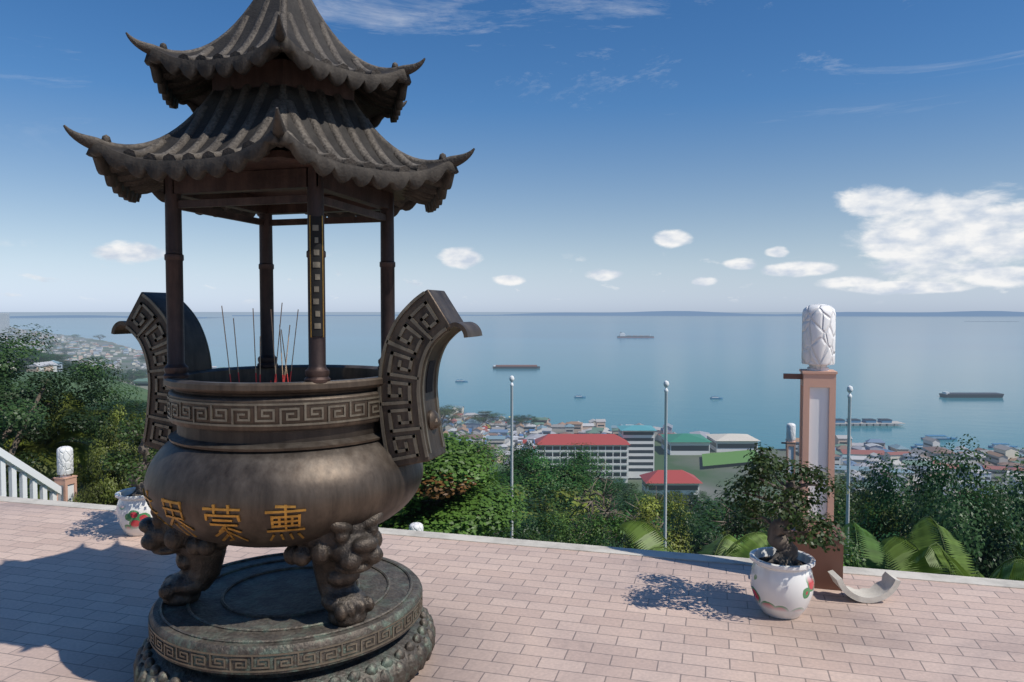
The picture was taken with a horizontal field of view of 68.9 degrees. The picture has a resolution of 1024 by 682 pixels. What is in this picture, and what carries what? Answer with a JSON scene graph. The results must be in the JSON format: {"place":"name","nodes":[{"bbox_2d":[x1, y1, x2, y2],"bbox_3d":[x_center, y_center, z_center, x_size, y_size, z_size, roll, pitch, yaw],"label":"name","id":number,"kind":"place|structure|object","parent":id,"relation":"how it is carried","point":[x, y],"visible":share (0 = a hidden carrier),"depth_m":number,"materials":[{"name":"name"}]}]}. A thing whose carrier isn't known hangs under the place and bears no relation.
{"place":"outdoors","nodes":[
{"label":"outdoors","id":0,"kind":"place"},
{"bbox_2d":[0,328,1007,516],"bbox_3d":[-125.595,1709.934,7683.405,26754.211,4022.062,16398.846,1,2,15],"label":"terrain","id":1,"kind":"structure","parent":0,"point":[711,477],"depth_m":460.08,"materials":[{"name":"green plant"}]},
{"bbox_2d":[0,351,45,370],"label":"broad tree","id":2,"kind":"object","parent":1,"relation":"on","point":[25,358],"visible":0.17,"depth_m":519.89,"materials":[{"name":"green plant"}]},
{"bbox_2d":[0,448,61,500],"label":"stair railing","id":3,"kind":"object","parent":1,"relation":"on","point":[15,464],"visible":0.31,"depth_m":8.93,"materials":[{"name":"white paint"}]},
{"bbox_2d":[13,352,60,371],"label":"dark tree","id":4,"kind":"object","parent":1,"relation":"on","point":[41,359],"visible":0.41,"depth_m":515.59,"materials":[{"name":"green plant"}]},
{"bbox_2d":[17,350,65,361],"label":"dark tree","id":5,"kind":"object","parent":1,"relation":"on","point":[57,356],"visible":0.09,"depth_m":640.97,"materials":[{"name":"green plant"}]},
{"bbox_2d":[47,340,60,345],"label":"dark tree","id":6,"kind":"object","parent":1,"relation":"on","point":[54,342],"visible":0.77,"depth_m":2032.05,"materials":[{"name":"green plant"}]},
{"bbox_2d":[1,391,114,499],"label":"broad tree","id":7,"kind":"object","parent":1,"relation":"on","point":[49,447],"visible":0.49,"depth_m":14.12,"materials":[{"name":"green plant"}]},
{"bbox_2d":[43,351,73,361],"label":"broad tree","id":8,"kind":"object","parent":1,"relation":"on","point":[59,356],"visible":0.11,"depth_m":673.54,"materials":[{"name":"green plant"}]},
{"bbox_2d":[51,446,76,501],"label":"stone post","id":9,"kind":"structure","parent":1,"relation":"on","point":[66,480],"depth_m":9.47,"materials":[{"name":"beige stone"}]},
{"bbox_2d":[56,348,78,353],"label":"broad tree","id":10,"kind":"object","parent":1,"relation":"on","point":[65,350],"visible":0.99,"depth_m":1642.96,"materials":[{"name":"green plant"}]},
{"bbox_2d":[62,360,79,369],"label":"building","id":11,"kind":"structure","parent":1,"relation":"on","point":[70,363],"depth_m":590.96,"materials":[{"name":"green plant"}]},
{"bbox_2d":[0,323,143,497],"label":"dark tree","id":12,"kind":"object","parent":1,"relation":"on","point":[13,399],"visible":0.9,"depth_m":13.32,"materials":[{"name":"green plant"}]},
{"bbox_2d":[0,401,156,485],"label":"shrub","id":13,"kind":"object","parent":1,"relation":"on","point":[73,438],"visible":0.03,"depth_m":30.01,"materials":[{"name":"green plant"}]},
{"bbox_2d":[87,355,106,361],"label":"broad tree","id":14,"kind":"object","parent":1,"relation":"on","point":[103,357],"visible":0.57,"depth_m":1392.14,"materials":[{"name":"green plant"}]},
{"bbox_2d":[55,398,146,474],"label":"shrub","id":15,"kind":"object","parent":1,"relation":"on","point":[143,406],"visible":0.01,"depth_m":48.81,"materials":[{"name":"green plant"}]},
{"bbox_2d":[48,409,157,480],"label":"shrub","id":16,"kind":"object","parent":1,"relation":"on","point":[137,415],"depth_m":31.99,"materials":[{"name":"green plant"}]},
{"bbox_2d":[66,398,150,473],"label":"shrub","id":17,"kind":"object","parent":1,"relation":"on","point":[132,405],"visible":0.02,"depth_m":41.74,"materials":[{"name":"green plant"}]},
{"bbox_2d":[68,404,150,505],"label":"bush","id":18,"kind":"object","parent":1,"relation":"on","point":[99,491],"visible":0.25,"depth_m":9.60,"materials":[{"name":"green plant"}]},
{"bbox_2d":[115,369,146,383],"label":"dark tree","id":19,"kind":"object","parent":1,"relation":"on","point":[123,373],"visible":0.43,"depth_m":830.37,"materials":[{"name":"green plant"}]},
{"bbox_2d":[121,370,147,384],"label":"broad tree","id":20,"kind":"object","parent":1,"relation":"on","point":[129,377],"visible":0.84,"depth_m":768.34,"materials":[{"name":"green plant"}]},
{"bbox_2d":[126,367,145,372],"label":"building","id":21,"kind":"structure","parent":1,"relation":"on","point":[137,369],"depth_m":1053.09,"materials":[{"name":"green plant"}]},
{"bbox_2d":[0,313,759,506],"bbox_3d":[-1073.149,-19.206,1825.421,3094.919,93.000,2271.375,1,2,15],"label":"buildings","id":22,"kind":"structure","parent":1,"relation":"on","point":[627,452],"depth_m":436.44,"materials":[{"name":"white"}]},
{"bbox_2d":[440,404,464,424],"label":"broad tree","id":23,"kind":"object","parent":1,"relation":"on","point":[444,412],"visible":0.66,"depth_m":606.18,"materials":[{"name":"green plant"}]},
{"bbox_2d":[378,430,530,538],"bbox_3d":[-1.150,3.692,11.148,3.994,4.776,3.686,0,2,-11],"label":"bush","id":24,"kind":"object","parent":1,"relation":"on","point":[450,496],"visible":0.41,"depth_m":10.42,"materials":[{"name":"green plant"}]},
{"bbox_2d":[464,410,507,422],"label":"broad tree","id":25,"kind":"object","parent":1,"relation":"on","point":[488,416],"visible":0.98,"depth_m":622.78,"materials":[{"name":"green plant"}]},
{"bbox_2d":[442,416,536,452],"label":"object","id":26,"kind":"object","parent":1,"relation":"on","point":[521,434],"visible":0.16,"depth_m":575.51,"materials":[{"name":"white paint"}]},
{"bbox_2d":[509,376,513,537],"bbox_3d":[-0.004,3.980,14.176,0.100,6.667,0.100,1,2,15],"label":"flag pole","id":27,"kind":"object","parent":1,"relation":"on","point":[511,378],"visible":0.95,"depth_m":14.07,"materials":[{"name":"grey metal"}]},
{"bbox_2d":[0,496,1023,681],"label":"terrace","id":28,"kind":"structure","parent":1,"relation":"on","point":[80,584],"depth_m":3.94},
{"bbox_2d":[99,415,158,535],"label":"potted plant","id":29,"kind":"object","parent":28,"relation":"on","point":[133,509],"visible":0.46,"depth_m":5.26,"materials":[{"name":"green plant"}]},
{"bbox_2d":[63,0,481,681],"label":"incense burner","id":30,"kind":"object","parent":28,"relation":"on","point":[315,466],"visible":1,"depth_m":3.05,"materials":[{"name":"brown metal"}]},
{"bbox_2d":[409,522,422,530],"bbox_3d":[-1.246,3.134,9.544,0.335,1.642,0.285,1,2,15],"label":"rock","id":31,"kind":"object","parent":28,"relation":"on","point":[417,526],"visible":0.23,"depth_m":9.45,"materials":[{"name":"beige stone"}]},
{"bbox_2d":[714,442,852,618],"bbox_3d":[1.430,0.999,3.926,0.708,0.889,0.621,0,2,-5],"label":"potted plant","id":32,"kind":"object","parent":28,"relation":"on","point":[782,582],"visible":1,"depth_m":3.86,"materials":[{"name":"green plant"}]},
{"bbox_2d":[783,304,844,590],"bbox_3d":[1.776,0.603,4.414,0.335,1.642,0.285,1,2,15],"label":"stone pillar","id":33,"kind":"object","parent":28,"relation":"on","point":[817,377],"visible":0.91,"depth_m":4.32,"materials":[{"name":"beige stone"}]},
{"bbox_2d":[828,570,900,602],"bbox_3d":[1.956,1.367,4.157,0.342,0.134,0.144,0,2,3],"label":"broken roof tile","id":34,"kind":"object","parent":28,"relation":"on","point":[887,586],"visible":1,"depth_m":4.10,"materials":[{"name":"white ceramic"}]},
{"bbox_2d":[0,327,1023,501],"bbox_3d":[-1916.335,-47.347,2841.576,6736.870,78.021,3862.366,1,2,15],"label":"town buildings","id":35,"kind":"structure","parent":1,"relation":"on","point":[999,455],"depth_m":520.95,"materials":[{"name":"grey"}]},
{"bbox_2d":[504,414,538,423],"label":"dark tree","id":36,"kind":"object","parent":1,"relation":"on","point":[521,418],"visible":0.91,"depth_m":607.24,"materials":[{"name":"green plant"}]},
{"bbox_2d":[478,472,568,532],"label":"shrub","id":37,"kind":"object","parent":1,"relation":"on","point":[513,508],"depth_m":20.03,"materials":[{"name":"green plant"}]},
{"bbox_2d":[509,479,565,510],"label":"shrub","id":38,"kind":"object","parent":1,"relation":"on","point":[538,492],"depth_m":40.69,"materials":[{"name":"green plant"}]},
{"bbox_2d":[493,470,582,515],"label":"shrub","id":39,"kind":"object","parent":1,"relation":"on","point":[531,494],"depth_m":41.69,"materials":[{"name":"green plant"}]},
{"bbox_2d":[480,507,622,547],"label":"shrub","id":40,"kind":"object","parent":1,"relation":"on","point":[529,525],"visible":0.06,"depth_m":15.22,"materials":[{"name":"green plant"}]},
{"bbox_2d":[480,441,628,511],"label":"broad tree","id":41,"kind":"object","parent":1,"relation":"on","point":[561,473],"visible":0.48,"depth_m":43.37,"materials":[{"name":"green plant"}]},
{"bbox_2d":[522,500,587,535],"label":"shrub","id":42,"kind":"object","parent":1,"relation":"on","point":[559,513],"depth_m":33.52,"materials":[{"name":"green plant"}]},
{"bbox_2d":[507,484,617,541],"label":"shrub","id":43,"kind":"object","parent":1,"relation":"on","point":[576,503],"visible":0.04,"depth_m":30.27,"materials":[{"name":"green plant"}]},
{"bbox_2d":[528,497,596,518],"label":"shrub","id":44,"kind":"object","parent":1,"relation":"on","point":[544,508],"visible":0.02,"depth_m":35.45,"materials":[{"name":"green plant"}]},
{"bbox_2d":[486,481,639,535],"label":"shrub","id":45,"kind":"object","parent":1,"relation":"on","point":[536,503],"visible":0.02,"depth_m":34.55,"materials":[{"name":"green plant"}]},
{"bbox_2d":[515,509,611,545],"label":"bush","id":46,"kind":"object","parent":1,"relation":"on","point":[560,536],"visible":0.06,"depth_m":12.84,"materials":[{"name":"green plant"}]},
{"bbox_2d":[517,469,612,513],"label":"shrub","id":47,"kind":"object","parent":1,"relation":"on","point":[557,490],"visible":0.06,"depth_m":41.22,"materials":[{"name":"green plant"}]},
{"bbox_2d":[524,485,610,516],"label":"shrub","id":48,"kind":"object","parent":1,"relation":"on","point":[569,502],"visible":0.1,"depth_m":38.77,"materials":[{"name":"green plant"}]},
{"bbox_2d":[535,458,637,516],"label":"shrub","id":49,"kind":"object","parent":1,"relation":"on","point":[616,485],"visible":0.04,"depth_m":52.64,"materials":[{"name":"green plant"}]},
{"bbox_2d":[519,505,671,545],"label":"shrub","id":50,"kind":"object","parent":1,"relation":"on","point":[653,520],"visible":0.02,"depth_m":30.62,"materials":[{"name":"green plant"}]},
{"bbox_2d":[528,501,678,524],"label":"shrub","id":51,"kind":"object","parent":1,"relation":"on","point":[557,510],"visible":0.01,"depth_m":35.32,"materials":[{"name":"green plant"}]},
{"bbox_2d":[562,510,654,549],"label":"bush","id":52,"kind":"object","parent":1,"relation":"on","point":[615,526],"visible":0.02,"depth_m":12.18,"materials":[{"name":"green plant"}]},
{"bbox_2d":[593,475,642,500],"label":"shrub","id":53,"kind":"object","parent":1,"relation":"on","point":[623,488],"visible":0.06,"depth_m":87.31,"materials":[{"name":"green plant"}]},
{"bbox_2d":[562,461,674,546],"bbox_3d":[3.574,9.564,30.051,5.511,9.130,6.008,2,3,40],"label":"shrub","id":54,"kind":"object","parent":1,"relation":"on","point":[606,511],"visible":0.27,"depth_m":30.00,"materials":[{"name":"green plant"}]},
{"bbox_2d":[572,507,713,550],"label":"shrub","id":55,"kind":"object","parent":1,"relation":"on","point":[652,533],"visible":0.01,"depth_m":28.41,"materials":[{"name":"green plant"}]},
{"bbox_2d":[595,491,692,552],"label":"shrub","id":56,"kind":"object","parent":1,"relation":"on","point":[647,510],"visible":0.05,"depth_m":20.11,"materials":[{"name":"green plant"}]},
{"bbox_2d":[619,481,686,510],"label":"bush","id":57,"kind":"object","parent":1,"relation":"on","point":[648,492],"visible":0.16,"depth_m":81.76,"materials":[{"name":"green plant"}]},
{"bbox_2d":[578,489,736,552],"bbox_3d":[6.986,10.914,30.643,9.727,9.064,9.605,2,3,35],"label":"bush","id":58,"kind":"object","parent":1,"relation":"on","point":[704,511],"visible":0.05,"depth_m":31.70,"materials":[{"name":"green plant"}]},
{"bbox_2d":[608,526,706,550],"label":"bush","id":59,"kind":"object","parent":1,"relation":"on","point":[691,544],"depth_m":27.05,"materials":[{"name":"green plant"}]},
{"bbox_2d":[663,381,668,550],"bbox_3d":[2.693,4.411,13.175,0.100,7.448,0.100,1,2,15],"label":"flag pole","id":60,"kind":"object","parent":1,"relation":"on","point":[666,384],"visible":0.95,"depth_m":13.06,"materials":[{"name":"grey metal"}]},
{"bbox_2d":[625,489,706,530],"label":"bush","id":61,"kind":"object","parent":1,"relation":"on","point":[657,510],"visible":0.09,"depth_m":72.18,"materials":[{"name":"green plant"}]},
{"bbox_2d":[657,488,720,516],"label":"bush","id":62,"kind":"object","parent":1,"relation":"on","point":[689,503],"visible":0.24,"depth_m":109.02,"materials":[{"name":"green plant"}]},
{"bbox_2d":[620,519,767,557],"bbox_3d":[2.298,4.589,9.188,1.869,4.515,2.179,-1,2,-19],"label":"palm tree","id":63,"kind":"object","parent":1,"relation":"on","point":[735,547],"visible":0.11,"depth_m":9.45,"materials":[{"name":"green plant"}]},
{"bbox_2d":[619,498,769,555],"bbox_3d":[4.669,7.185,17.313,5.289,7.090,4.748,0,2,-6],"label":"bush","id":64,"kind":"object","parent":1,"relation":"on","point":[734,528],"visible":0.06,"depth_m":17.06,"materials":[{"name":"green plant"}]},
{"bbox_2d":[684,489,712,508],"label":"bush","id":65,"kind":"object","parent":1,"relation":"on","point":[703,496],"visible":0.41,"depth_m":272.25,"materials":[{"name":"green plant"}]},
{"bbox_2d":[660,507,760,549],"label":"bush","id":66,"kind":"object","parent":1,"relation":"on","point":[704,529],"visible":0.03,"depth_m":27.04,"materials":[{"name":"green plant"}]},
{"bbox_2d":[672,489,780,553],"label":"bush","id":67,"kind":"object","parent":1,"relation":"on","point":[740,514],"visible":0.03,"depth_m":20.96,"materials":[{"name":"green plant"}]},
{"bbox_2d":[708,500,748,522],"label":"bush","id":68,"kind":"object","parent":1,"relation":"on","point":[724,513],"visible":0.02,"depth_m":69.10,"materials":[{"name":"green plant"}]},
{"bbox_2d":[719,529,771,555],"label":"bush","id":69,"kind":"object","parent":1,"relation":"on","point":[742,543],"depth_m":10.34,"materials":[{"name":"green plant"}]},
{"bbox_2d":[667,482,852,544],"bbox_3d":[11.990,13.022,36.341,9.645,11.621,9.673,-1,2,-20],"label":"bush","id":70,"kind":"object","parent":1,"relation":"on","point":[724,508],"visible":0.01,"depth_m":37.49,"materials":[{"name":"green plant"}]},
{"bbox_2d":[712,507,861,564],"bbox_3d":[6.887,7.629,17.246,5.383,8.250,5.404,2,3,37],"label":"bush","id":71,"kind":"object","parent":1,"relation":"on","point":[767,545],"depth_m":17.86,"materials":[{"name":"green plant"}]},
{"bbox_2d":[750,467,911,534],"bbox_3d":[9.645,8.473,20.604,6.080,10.327,6.219,-1,3,-32],"label":"bush","id":72,"kind":"object","parent":1,"relation":"on","point":[836,497],"visible":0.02,"depth_m":20.35,"materials":[{"name":"green plant"}]},
{"bbox_2d":[763,482,921,523],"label":"bush","id":73,"kind":"object","parent":1,"relation":"on","point":[867,508],"visible":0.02,"depth_m":32.65,"materials":[{"name":"green plant"}]},
{"bbox_2d":[845,386,852,557],"bbox_3d":[5.500,4.889,12.311,0.100,8.336,0.100,1,2,15],"label":"flag pole","id":74,"kind":"object","parent":1,"relation":"on","point":[849,389],"visible":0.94,"depth_m":12.18,"materials":[{"name":"silver metal"}]},
{"bbox_2d":[843,539,865,567],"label":"bush","id":75,"kind":"object","parent":1,"relation":"on","point":[849,560],"visible":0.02,"depth_m":9.64,"materials":[{"name":"green plant"}]},
{"bbox_2d":[840,521,891,569],"bbox_3d":[4.328,5.254,9.525,2.517,5.922,2.415,0,2,0],"label":"palm tree","id":76,"kind":"object","parent":1,"relation":"on","point":[874,554],"visible":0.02,"depth_m":10.00,"materials":[{"name":"green plant"}]},
{"bbox_2d":[834,479,922,564],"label":"bush","id":77,"kind":"object","parent":1,"relation":"on","point":[860,503],"visible":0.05,"depth_m":14.69,"materials":[{"name":"green plant"}]},
{"bbox_2d":[834,446,1023,578],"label":"bush","id":78,"kind":"object","parent":1,"relation":"on","point":[890,497],"visible":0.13,"depth_m":13.61,"materials":[{"name":"green plant"}]},
{"bbox_2d":[844,434,1023,577],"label":"bush","id":79,"kind":"object","parent":1,"relation":"on","point":[985,566],"visible":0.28,"depth_m":11.88,"materials":[{"name":"green plant"}]},
{"bbox_2d":[850,476,1023,551],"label":"bush","id":80,"kind":"object","parent":1,"relation":"on","point":[949,492],"visible":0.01,"depth_m":28.20,"materials":[{"name":"green plant"}]},
{"bbox_2d":[876,475,1011,502],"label":"bush","id":81,"kind":"object","parent":1,"relation":"on","point":[953,489],"visible":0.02,"depth_m":37.25,"materials":[{"name":"green plant"}]},
{"bbox_2d":[879,516,1023,580],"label":"palm tree","id":82,"kind":"object","parent":1,"relation":"on","point":[923,555],"visible":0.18,"depth_m":9.30,"materials":[{"name":"green plant"}]},
{"bbox_2d":[900,477,1023,533],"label":"bush","id":83,"kind":"object","parent":1,"relation":"on","point":[969,489],"depth_m":31.90,"materials":[{"name":"green plant"}]},
{"bbox_2d":[906,455,1023,556],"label":"bush","id":84,"kind":"object","parent":1,"relation":"on","point":[999,492],"visible":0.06,"depth_m":16.36,"materials":[{"name":"green plant"}]},
{"bbox_2d":[970,478,1023,555],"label":"bush","id":85,"kind":"object","parent":1,"relation":"on","point":[1013,512],"visible":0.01,"depth_m":23.01,"materials":[{"name":"green plant"}]},
{"bbox_2d":[0,312,1023,450],"bbox_3d":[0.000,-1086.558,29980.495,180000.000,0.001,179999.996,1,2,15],"label":"sea","id":86,"kind":"structure","parent":0,"point":[907,370],"depth_m":1429.72,"materials":[{"name":"liquid"}]},
{"bbox_2d":[493,365,539,368],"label":"cargo ship","id":87,"kind":"object","parent":86,"relation":"on","point":[515,367],"visible":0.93,"depth_m":1326.29,"materials":[{"name":"brown"}]},
{"bbox_2d":[617,332,653,337],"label":"cargo ship","id":88,"kind":"object","parent":86,"relation":"on","point":[621,335],"visible":0.96,"depth_m":2888.25,"materials":[{"name":"grey metal"}]},
{"bbox_2d":[710,396,722,398],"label":"boat","id":89,"kind":"object","parent":86,"relation":"on","point":[715,397],"visible":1,"depth_m":867.54,"materials":[{"name":"blue"}]},
{"bbox_2d":[835,418,905,425],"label":"pier","id":90,"kind":"structure","parent":86,"relation":"on","point":[867,421],"depth_m":665.90,"materials":[{"name":"grey"}]},
{"bbox_2d":[911,444,940,448],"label":"boat","id":91,"kind":"object","parent":86,"relation":"on","point":[918,446],"visible":0.39,"depth_m":552.43,"materials":[{"name":"blue"}]},
{"bbox_2d":[921,435,956,439],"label":"boat","id":92,"kind":"object","parent":86,"relation":"on","point":[941,437],"visible":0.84,"depth_m":590.86,"materials":[{"name":"blue"}]},
{"bbox_2d":[939,391,1003,397],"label":"cargo ship","id":93,"kind":"object","parent":86,"relation":"on","point":[970,394],"visible":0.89,"depth_m":878.53,"materials":[{"name":"grey metal"}]},
{"bbox_2d":[964,321,1018,321],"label":"ship","id":94,"kind":"object","parent":86,"relation":"on","point":[991,321],"visible":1,"depth_m":7345.19,"materials":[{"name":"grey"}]},
{"bbox_2d":[988,443,1017,447],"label":"boat","id":95,"kind":"object","parent":86,"relation":"on","point":[996,444],"visible":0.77,"depth_m":555.31,"materials":[{"name":"blue"}]},
{"bbox_2d":[0,0,1023,311],"label":"sky","id":96,"kind":"structure","parent":0,"point":[628,155],"materials":[{"name":"blue"}]},
{"bbox_2d":[9,311,1023,317],"bbox_3d":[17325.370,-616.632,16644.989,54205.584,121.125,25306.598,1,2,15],"label":"shore hills","id":97,"kind":"structure","parent":0,"point":[700,313],"depth_m":15905.82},
{"bbox_2d":[781,423,795,481],"bbox_3d":[5.878,2.554,15.819,0.335,1.642,0.285,1,2,15],"label":"lamp post","id":98,"kind":"object","parent":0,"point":[790,443],"visible":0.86,"depth_m":15.73,"materials":[{"name":"beige stone"}]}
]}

